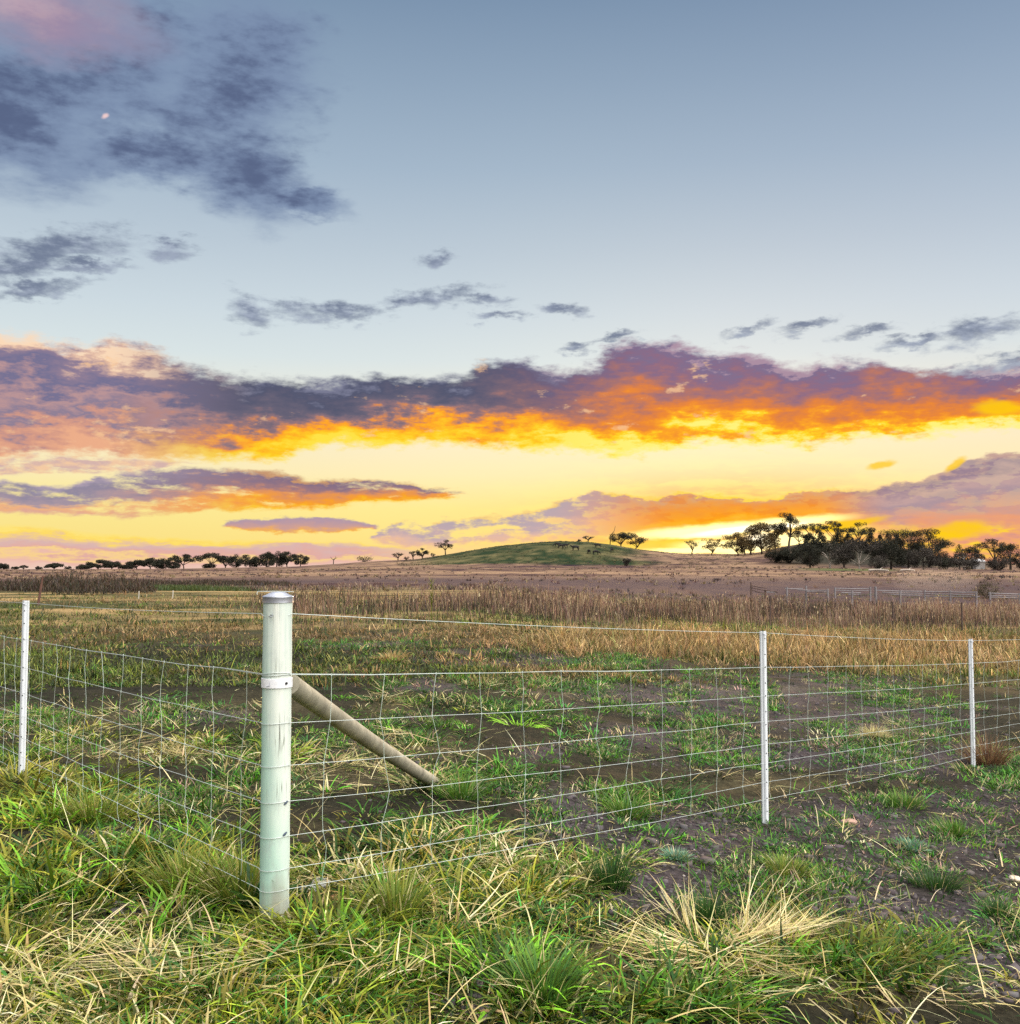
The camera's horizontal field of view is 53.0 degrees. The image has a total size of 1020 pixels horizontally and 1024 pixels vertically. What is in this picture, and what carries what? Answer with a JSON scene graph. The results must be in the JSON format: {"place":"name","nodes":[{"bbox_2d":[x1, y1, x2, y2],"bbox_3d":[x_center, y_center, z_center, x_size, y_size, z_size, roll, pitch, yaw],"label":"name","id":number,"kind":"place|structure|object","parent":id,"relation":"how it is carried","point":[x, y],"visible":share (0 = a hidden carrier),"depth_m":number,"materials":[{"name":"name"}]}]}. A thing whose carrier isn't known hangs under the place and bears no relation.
{"place":"outdoors","nodes":[
{"label":"outdoors","id":0,"kind":"place"},
{"bbox_2d":[140,583,284,590],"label":"lush grass","id":1,"kind":"structure","parent":0,"point":[180,587],"depth_m":63.61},
{"bbox_2d":[0,541,1019,1023],"bbox_3d":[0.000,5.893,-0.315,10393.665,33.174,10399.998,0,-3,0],"label":"ground","id":2,"kind":"structure","parent":0,"point":[822,581],"depth_m":9.53,"materials":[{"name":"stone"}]},
{"bbox_2d":[18,600,29,774],"bbox_3d":[-3.296,1.333,6.911,0.048,1.464,0.032,0,-3,8],"label":"steel post","id":3,"kind":"object","parent":2,"relation":"on","point":[23,682],"visible":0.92,"depth_m":6.92,"materials":[{"name":"metal"}]},
{"bbox_2d":[0,934,58,966],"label":"leafy weed","id":4,"kind":"object","parent":2,"relation":"on","point":[2,956],"visible":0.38,"depth_m":3.74,"materials":[{"name":"green plant"}]},
{"bbox_2d":[37,576,44,604],"bbox_3d":[-17.396,3.008,37.894,0.304,1.310,0.100,0,-3,0],"label":"leaning stake","id":5,"kind":"object","parent":2,"relation":"on","point":[39,595],"visible":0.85,"depth_m":37.87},
{"bbox_2d":[4,867,84,903],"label":"grass tussock","id":6,"kind":"object","parent":2,"relation":"on","point":[45,880],"depth_m":4.36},
{"bbox_2d":[44,563,64,568],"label":"gum tree","id":7,"kind":"object","parent":2,"relation":"on","point":[54,565],"visible":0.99,"depth_m":446.90,"materials":[{"name":"green plant"}]},
{"bbox_2d":[42,779,147,824],"bbox_3d":[-2.298,1.594,5.660,0.557,0.269,0.631,2,-4,-38],"label":"grass tussock","id":8,"kind":"object","parent":2,"relation":"on","point":[90,813],"depth_m":5.61,"materials":[{"name":"plant"}]},
{"bbox_2d":[85,559,110,568],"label":"gum tree","id":9,"kind":"object","parent":2,"relation":"on","point":[93,565],"visible":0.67,"depth_m":448.66,"materials":[{"name":"green plant"}]},
{"bbox_2d":[102,561,121,568],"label":"gum tree","id":10,"kind":"object","parent":2,"relation":"on","point":[108,564],"visible":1,"depth_m":440.80,"materials":[{"name":"green plant"}]},
{"bbox_2d":[125,559,146,568],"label":"gum tree","id":11,"kind":"object","parent":2,"relation":"on","point":[134,563],"visible":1,"depth_m":437.35,"materials":[{"name":"green plant"}]},
{"bbox_2d":[0,566,294,594],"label":"weed thicket","id":12,"kind":"object","parent":2,"relation":"on","point":[65,585],"visible":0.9,"depth_m":59.76,"materials":[{"name":"brown plant"}]},
{"bbox_2d":[143,557,163,568],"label":"gum tree","id":13,"kind":"object","parent":2,"relation":"on","point":[152,561],"visible":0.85,"depth_m":444.08,"materials":[{"name":"green plant"}]},
{"bbox_2d":[153,558,169,568],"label":"gum tree","id":14,"kind":"object","parent":2,"relation":"on","point":[165,561],"visible":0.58,"depth_m":449.81,"materials":[{"name":"green plant"}]},
{"bbox_2d":[166,561,180,568],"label":"gum tree","id":15,"kind":"object","parent":2,"relation":"on","point":[174,565],"visible":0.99,"depth_m":441.71,"materials":[{"name":"green plant"}]},
{"bbox_2d":[124,831,238,899],"bbox_3d":[-1.418,1.544,4.478,0.567,0.260,0.583,-2,-4,39],"label":"grass tussock","id":16,"kind":"object","parent":2,"relation":"on","point":[164,876],"depth_m":4.47,"materials":[{"name":"plant"}]},
{"bbox_2d":[167,554,202,568],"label":"gum tree","id":17,"kind":"object","parent":2,"relation":"on","point":[186,558],"visible":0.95,"depth_m":447.51,"materials":[{"name":"green plant"}]},
{"bbox_2d":[0,897,428,1007],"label":"straw clump","id":18,"kind":"object","parent":2,"relation":"on","point":[175,966],"visible":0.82,"depth_m":3.57,"materials":[{"name":"beige plant"}]},
{"bbox_2d":[197,552,231,567],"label":"gum tree","id":19,"kind":"object","parent":2,"relation":"on","point":[207,555],"visible":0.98,"depth_m":438.10,"materials":[{"name":"green plant"}]},
{"bbox_2d":[226,554,244,567],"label":"gum tree","id":20,"kind":"object","parent":2,"relation":"on","point":[239,562],"visible":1,"depth_m":441.06,"materials":[{"name":"green plant"}]},
{"bbox_2d":[164,827,322,912],"bbox_3d":[-1.136,1.518,4.345,0.697,0.306,0.715,0,-3,0],"label":"grass tussock","id":21,"kind":"object","parent":2,"relation":"on","point":[222,894],"depth_m":4.34,"materials":[{"name":"plant"}]},
{"bbox_2d":[242,554,258,566],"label":"gum tree","id":22,"kind":"object","parent":2,"relation":"on","point":[250,562],"visible":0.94,"depth_m":446.92,"materials":[{"name":"green plant"}]},
{"bbox_2d":[207,857,295,908],"bbox_3d":[-1.049,1.559,4.265,0.271,0.176,0.351,-2,-3,29],"label":"leafy weed","id":23,"kind":"object","parent":2,"relation":"on","point":[241,896],"visible":0.45,"depth_m":4.21,"materials":[{"name":"green plant"}]},
{"bbox_2d":[256,551,276,566],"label":"gum tree","id":24,"kind":"object","parent":2,"relation":"on","point":[264,557],"visible":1,"depth_m":438.84,"materials":[{"name":"green plant"}]},
{"bbox_2d":[267,551,288,566],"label":"gum tree","id":25,"kind":"object","parent":2,"relation":"on","point":[281,558],"visible":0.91,"depth_m":445.16,"materials":[{"name":"green plant"}]},
{"bbox_2d":[277,551,295,566],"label":"gum tree","id":26,"kind":"object","parent":2,"relation":"on","point":[290,557],"visible":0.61,"depth_m":450.68,"materials":[{"name":"green plant"}]},
{"bbox_2d":[293,554,309,565],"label":"gum tree","id":27,"kind":"object","parent":2,"relation":"on","point":[305,559],"visible":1,"depth_m":441.03,"materials":[{"name":"green plant"}]},
{"bbox_2d":[311,877,330,889],"bbox_3d":[-0.852,1.672,4.593,0.090,0.044,0.128,0,-3,0],"label":"rock","id":28,"kind":"object","parent":2,"relation":"on","point":[323,885],"visible":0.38,"depth_m":4.57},
{"bbox_2d":[257,591,438,919],"bbox_3d":[-0.704,1.208,5.589,0.162,1.619,3.087,-1,-3,10],"label":"corner post","id":29,"kind":"object","parent":2,"relation":"on","point":[280,692],"visible":0.91,"depth_m":4.11,"materials":[{"name":"white wood"}]},
{"bbox_2d":[0,601,270,616],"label":"plain wire","id":30,"kind":"object","parent":29,"relation":"attached to","point":[149,610],"visible":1,"depth_m":5.12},
{"bbox_2d":[0,635,273,892],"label":"wire fence","id":31,"kind":"object","parent":29,"relation":"attached to","point":[142,658],"visible":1,"depth_m":5.15,"materials":[{"name":"metal"}]},
{"bbox_2d":[269,660,1019,892],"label":"wire fence","id":32,"kind":"object","parent":29,"relation":"attached to","point":[481,713],"visible":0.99,"depth_m":5.53,"materials":[{"name":"metal"}]},
{"bbox_2d":[271,613,1019,640],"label":"plain wire","id":33,"kind":"object","parent":29,"relation":"attached to","point":[611,628],"visible":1,"depth_m":5.59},
{"bbox_2d":[335,860,450,925],"bbox_3d":[-0.481,1.579,4.234,0.527,0.247,0.600,0,-3,0],"label":"grass tussock","id":34,"kind":"object","parent":2,"relation":"on","point":[388,893],"depth_m":4.27,"materials":[{"name":"plant"}]},
{"bbox_2d":[370,648,415,662],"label":"dead tussock","id":35,"kind":"object","parent":2,"relation":"on","point":[393,657],"visible":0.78,"depth_m":15.06,"materials":[{"name":"beige plant"}]},
{"bbox_2d":[434,539,453,554],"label":"gum tree","id":36,"kind":"object","parent":2,"relation":"on","point":[448,545],"visible":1,"depth_m":429.15,"materials":[{"name":"green plant"}]},
{"bbox_2d":[431,767,499,800],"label":"grass tussock","id":37,"kind":"object","parent":2,"relation":"on","point":[459,794],"depth_m":6.48,"materials":[{"name":"plant"}]},
{"bbox_2d":[0,665,1019,1023],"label":"grass","id":38,"kind":"structure","parent":2,"relation":"on","point":[848,951],"depth_m":4.21,"materials":[{"name":"plant"}]},
{"bbox_2d":[0,541,1019,605],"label":"field tussocks","id":39,"kind":"object","parent":2,"relation":"on","point":[422,588],"visible":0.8,"depth_m":147.44,"materials":[{"name":"brown plant"}]},
{"bbox_2d":[0,633,1019,1023],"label":"ground weeds","id":40,"kind":"object","parent":2,"relation":"on","point":[602,791],"visible":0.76,"depth_m":8.69,"materials":[{"name":"green plant"}]},
{"bbox_2d":[0,668,1019,1023],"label":"straw","id":41,"kind":"object","parent":2,"relation":"on","point":[102,942],"visible":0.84,"depth_m":3.87,"materials":[{"name":"beige plant"}]},
{"bbox_2d":[466,927,612,1014],"bbox_3d":[0.106,1.616,3.573,0.534,0.228,0.500,0,-3,0],"label":"grass tussock","id":42,"kind":"object","parent":2,"relation":"on","point":[556,976],"depth_m":3.59,"materials":[{"name":"plant"}]},
{"bbox_2d":[100,580,1019,639],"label":"tall dry grass","id":43,"kind":"structure","parent":2,"relation":"on","point":[842,615],"depth_m":39.99,"materials":[{"name":"plant"}]},
{"bbox_2d":[567,843,649,892],"bbox_3d":[0.487,1.756,5.026,0.412,0.218,0.389,-2,-3,28],"label":"grass tussock","id":44,"kind":"object","parent":2,"relation":"on","point":[613,870],"depth_m":5.02,"materials":[{"name":"plant"}]},
{"bbox_2d":[609,532,635,545],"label":"gum tree","id":45,"kind":"object","parent":2,"relation":"on","point":[614,538],"visible":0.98,"depth_m":427.05,"materials":[{"name":"green plant"}]},
{"bbox_2d":[589,791,660,821],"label":"grass tussock","id":46,"kind":"object","parent":2,"relation":"on","point":[622,806],"depth_m":6.60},
{"bbox_2d":[625,535,645,548],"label":"gum tree","id":47,"kind":"object","parent":2,"relation":"on","point":[639,540],"visible":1,"depth_m":426.70,"materials":[{"name":"green plant"}]},
{"bbox_2d":[658,844,694,861],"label":"weed","id":48,"kind":"object","parent":2,"relation":"on","point":[670,851],"visible":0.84,"depth_m":5.70,"materials":[{"name":"green plant"}]},
{"bbox_2d":[670,885,740,929],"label":"grass tussock","id":49,"kind":"object","parent":2,"relation":"on","point":[703,910],"depth_m":4.50,"materials":[{"name":"plant"}]},
{"bbox_2d":[701,538,721,554],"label":"gum tree","id":50,"kind":"object","parent":2,"relation":"on","point":[710,548],"visible":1,"depth_m":407.44,"materials":[{"name":"green plant"}]},
{"bbox_2d":[564,840,873,998],"bbox_3d":[0.874,1.695,4.328,1.103,0.312,1.551,-2,-4,35],"label":"straw clump","id":51,"kind":"object","parent":2,"relation":"on","point":[751,934],"visible":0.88,"depth_m":4.27,"materials":[{"name":"beige plant"}]},
{"bbox_2d":[720,532,753,555],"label":"gum tree","id":52,"kind":"object","parent":2,"relation":"on","point":[728,544],"visible":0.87,"depth_m":399.32,"materials":[{"name":"green plant"}]},
{"bbox_2d":[733,540,755,555],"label":"gum tree","id":53,"kind":"object","parent":2,"relation":"on","point":[743,549],"visible":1,"depth_m":395.54,"materials":[{"name":"green plant"}]},
{"bbox_2d":[730,530,762,553],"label":"gum tree","id":54,"kind":"object","parent":2,"relation":"on","point":[747,532],"visible":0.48,"depth_m":402.67,"materials":[{"name":"green plant"}]},
{"bbox_2d":[745,522,780,553],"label":"gum tree","id":55,"kind":"object","parent":2,"relation":"on","point":[760,528],"visible":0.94,"depth_m":396.26,"materials":[{"name":"green plant"}]},
{"bbox_2d":[759,631,768,823],"bbox_3d":[1.702,1.572,6.818,0.048,1.550,0.033,1,-3,-14],"label":"steel post","id":56,"kind":"object","parent":2,"relation":"on","point":[764,727],"visible":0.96,"depth_m":6.83,"materials":[{"name":"metal"}]},
{"bbox_2d":[750,582,777,601],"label":"yard fence","id":57,"kind":"object","parent":2,"relation":"on","point":[751,587],"visible":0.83,"depth_m":89.22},
{"bbox_2d":[757,537,780,551],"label":"gum tree","id":58,"kind":"object","parent":2,"relation":"on","point":[764,541],"visible":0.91,"depth_m":393.15,"materials":[{"name":"green plant"}]},
{"bbox_2d":[764,549,785,562],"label":"bush","id":59,"kind":"object","parent":2,"relation":"on","point":[772,554],"visible":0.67,"depth_m":349.22,"materials":[{"name":"green plant"}]},
{"bbox_2d":[762,524,788,548],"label":"gum tree","id":60,"kind":"object","parent":2,"relation":"on","point":[770,529],"visible":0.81,"depth_m":401.63,"materials":[{"name":"green plant"}]},
{"bbox_2d":[749,847,820,879],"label":"grass tussock","id":61,"kind":"object","parent":2,"relation":"on","point":[781,863],"depth_m":5.56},
{"bbox_2d":[770,512,802,548],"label":"gum tree","id":62,"kind":"object","parent":2,"relation":"on","point":[789,519],"visible":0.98,"depth_m":397.78,"materials":[{"name":"green plant"}]},
{"bbox_2d":[775,546,800,562],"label":"bush","id":63,"kind":"object","parent":2,"relation":"on","point":[783,553],"visible":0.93,"depth_m":343.68,"materials":[{"name":"green plant"}]},
{"bbox_2d":[766,586,828,603],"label":"yard fence","id":64,"kind":"object","parent":2,"relation":"on","point":[805,590],"visible":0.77,"depth_m":91.66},
{"bbox_2d":[790,544,819,563],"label":"bush","id":65,"kind":"object","parent":2,"relation":"on","point":[798,554],"visible":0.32,"depth_m":338.61,"materials":[{"name":"green plant"}]},
{"bbox_2d":[796,532,820,548],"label":"tree","id":66,"kind":"object","parent":2,"relation":"on","point":[809,539],"visible":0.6,"depth_m":371.29,"materials":[{"name":"green plant"}]},
{"bbox_2d":[795,523,824,537],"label":"gum tree","id":67,"kind":"object","parent":2,"relation":"on","point":[813,528],"visible":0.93,"depth_m":398.95,"materials":[{"name":"green plant"}]},
{"bbox_2d":[800,545,823,567],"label":"tree","id":68,"kind":"object","parent":2,"relation":"on","point":[809,559],"visible":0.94,"depth_m":298.97,"materials":[{"name":"green plant"}]},
{"bbox_2d":[817,531,828,551],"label":"pine tree","id":69,"kind":"object","parent":2,"relation":"on","point":[820,535],"visible":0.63,"depth_m":374.99,"materials":[{"name":"green plant"}]},
{"bbox_2d":[815,540,847,567],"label":"tree","id":70,"kind":"object","parent":2,"relation":"on","point":[821,551],"visible":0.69,"depth_m":289.53,"materials":[{"name":"green plant"}]},
{"bbox_2d":[819,520,844,539],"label":"gum tree","id":71,"kind":"object","parent":2,"relation":"on","point":[834,524],"visible":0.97,"depth_m":393.79,"materials":[{"name":"green plant"}]},
{"bbox_2d":[829,531,844,545],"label":"pine tree","id":72,"kind":"object","parent":2,"relation":"on","point":[838,535],"visible":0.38,"depth_m":377.04,"materials":[{"name":"green plant"}]},
{"bbox_2d":[828,542,855,567],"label":"tree","id":73,"kind":"object","parent":2,"relation":"on","point":[844,563],"visible":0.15,"depth_m":309.77,"materials":[{"name":"green plant"}]},
{"bbox_2d":[834,586,875,603],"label":"yard fence","id":74,"kind":"object","parent":2,"relation":"on","point":[851,593],"visible":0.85,"depth_m":95.66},
{"bbox_2d":[826,537,888,568],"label":"tree","id":75,"kind":"object","parent":2,"relation":"on","point":[843,555],"visible":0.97,"depth_m":279.57,"materials":[{"name":"green plant"}]},
{"bbox_2d":[843,522,875,539],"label":"gum tree","id":76,"kind":"object","parent":2,"relation":"on","point":[850,530],"visible":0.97,"depth_m":392.78,"materials":[{"name":"green plant"}]},
{"bbox_2d":[863,532,875,552],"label":"pine tree","id":77,"kind":"object","parent":2,"relation":"on","point":[869,537],"visible":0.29,"depth_m":377.72,"materials":[{"name":"green plant"}]},
{"bbox_2d":[854,723,895,738],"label":"dead tussock","id":78,"kind":"object","parent":2,"relation":"on","point":[876,733],"visible":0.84,"depth_m":10.99,"materials":[{"name":"beige plant"}]},
{"bbox_2d":[867,555,888,568],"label":"bush","id":79,"kind":"object","parent":2,"relation":"on","point":[879,564],"visible":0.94,"depth_m":267.31,"materials":[{"name":"green plant"}]},
{"bbox_2d":[869,538,910,569],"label":"tree","id":80,"kind":"object","parent":2,"relation":"on","point":[896,558],"visible":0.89,"depth_m":276.36,"materials":[{"name":"green plant"}]},
{"bbox_2d":[878,529,927,567],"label":"gum tree","id":81,"kind":"object","parent":2,"relation":"on","point":[914,535],"visible":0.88,"depth_m":328.04,"materials":[{"name":"green plant"}]},
{"bbox_2d":[878,785,930,810],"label":"grass tussock","id":82,"kind":"object","parent":2,"relation":"on","point":[908,802],"depth_m":7.89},
{"bbox_2d":[892,548,924,567],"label":"tree","id":83,"kind":"object","parent":2,"relation":"on","point":[909,566],"visible":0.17,"depth_m":297.95,"materials":[{"name":"green plant"}]},
{"bbox_2d":[893,835,930,855],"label":"weed","id":84,"kind":"object","parent":2,"relation":"on","point":[907,841],"visible":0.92,"depth_m":6.37,"materials":[{"name":"green plant"}]},
{"bbox_2d":[904,546,941,569],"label":"tree","id":85,"kind":"object","parent":2,"relation":"on","point":[929,553],"visible":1,"depth_m":268.77,"materials":[{"name":"green plant"}]},
{"bbox_2d":[875,587,979,605],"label":"yard fence","id":86,"kind":"object","parent":2,"relation":"on","point":[899,593],"visible":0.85,"depth_m":89.52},
{"bbox_2d":[908,528,954,566],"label":"gum tree","id":87,"kind":"object","parent":2,"relation":"on","point":[920,540],"visible":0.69,"depth_m":330.91,"materials":[{"name":"green plant"}]},
{"bbox_2d":[895,860,976,893],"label":"grass tussock","id":88,"kind":"object","parent":2,"relation":"on","point":[931,879],"depth_m":5.55,"materials":[{"name":"plant"}]},
{"bbox_2d":[932,545,951,568],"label":"tree","id":89,"kind":"object","parent":2,"relation":"on","point":[938,548],"visible":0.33,"depth_m":298.27,"materials":[{"name":"green plant"}]},
{"bbox_2d":[937,555,954,568],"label":"bush","id":90,"kind":"object","parent":2,"relation":"on","point":[944,564],"visible":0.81,"depth_m":284.00,"materials":[{"name":"green plant"}]},
{"bbox_2d":[928,813,987,838],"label":"grass tussock","id":91,"kind":"object","parent":2,"relation":"on","point":[954,829],"depth_m":6.96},
{"bbox_2d":[948,553,984,568],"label":"tree","id":92,"kind":"object","parent":2,"relation":"on","point":[961,562],"visible":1,"depth_m":257.23,"materials":[{"name":"green plant"}]},
{"bbox_2d":[955,545,986,569],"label":"tree","id":93,"kind":"object","parent":2,"relation":"on","point":[974,550],"visible":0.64,"depth_m":274.38,"materials":[{"name":"green plant"}]},
{"bbox_2d":[968,639,975,766],"bbox_3d":[4.385,1.948,9.696,0.047,1.481,0.037,0,-3,0],"label":"steel post","id":94,"kind":"object","parent":2,"relation":"on","point":[971,689],"visible":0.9,"depth_m":9.70,"materials":[{"name":"metal"}]},
{"bbox_2d":[973,559,984,568],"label":"shed","id":95,"kind":"structure","parent":2,"relation":"on","point":[982,564],"depth_m":303.10,"materials":[{"name":"metal"}]},
{"bbox_2d":[940,728,1019,766],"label":"dead weed","id":96,"kind":"object","parent":2,"relation":"on","point":[990,757],"visible":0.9,"depth_m":9.76,"materials":[{"name":"brown plant"}]},
{"bbox_2d":[964,927,999,945],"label":"leafy weed","id":97,"kind":"object","parent":2,"relation":"on","point":[992,933],"visible":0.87,"depth_m":4.67,"materials":[{"name":"green plant"}]},
{"bbox_2d":[973,580,1004,597],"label":"bush","id":98,"kind":"object","parent":2,"relation":"on","point":[983,592],"visible":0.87,"depth_m":99.58,"materials":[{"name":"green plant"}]},
{"bbox_2d":[973,538,1005,568],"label":"gum tree","id":99,"kind":"object","parent":2,"relation":"on","point":[992,542],"visible":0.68,"depth_m":299.34,"materials":[{"name":"green plant"}]},
{"bbox_2d":[971,892,1019,921],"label":"grass tussock","id":100,"kind":"object","parent":2,"relation":"on","point":[991,907],"depth_m":5.07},
{"bbox_2d":[985,557,1008,570],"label":"bush","id":101,"kind":"object","parent":2,"relation":"on","point":[998,566],"visible":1,"depth_m":260.83,"materials":[{"name":"green plant"}]},
{"bbox_2d":[988,592,1019,604],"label":"yard fence","id":102,"kind":"object","parent":2,"relation":"on","point":[1006,596],"visible":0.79,"depth_m":87.70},
{"bbox_2d":[994,542,1019,569],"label":"tree","id":103,"kind":"object","parent":2,"relation":"on","point":[1007,549],"visible":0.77,"depth_m":284.86,"materials":[{"name":"green plant"}]},
{"bbox_2d":[1011,552,1019,569],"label":"bush","id":104,"kind":"object","parent":2,"relation":"on","point":[1014,559],"visible":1,"depth_m":261.94,"materials":[{"name":"green plant"}]},
{"bbox_2d":[0,590,1019,689],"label":"paddock grass","id":105,"kind":"structure","parent":0,"point":[735,645],"depth_m":20.87,"materials":[{"name":"plant"}]},
{"bbox_2d":[0,0,1019,568],"label":"sky","id":106,"kind":"structure","parent":0,"point":[321,281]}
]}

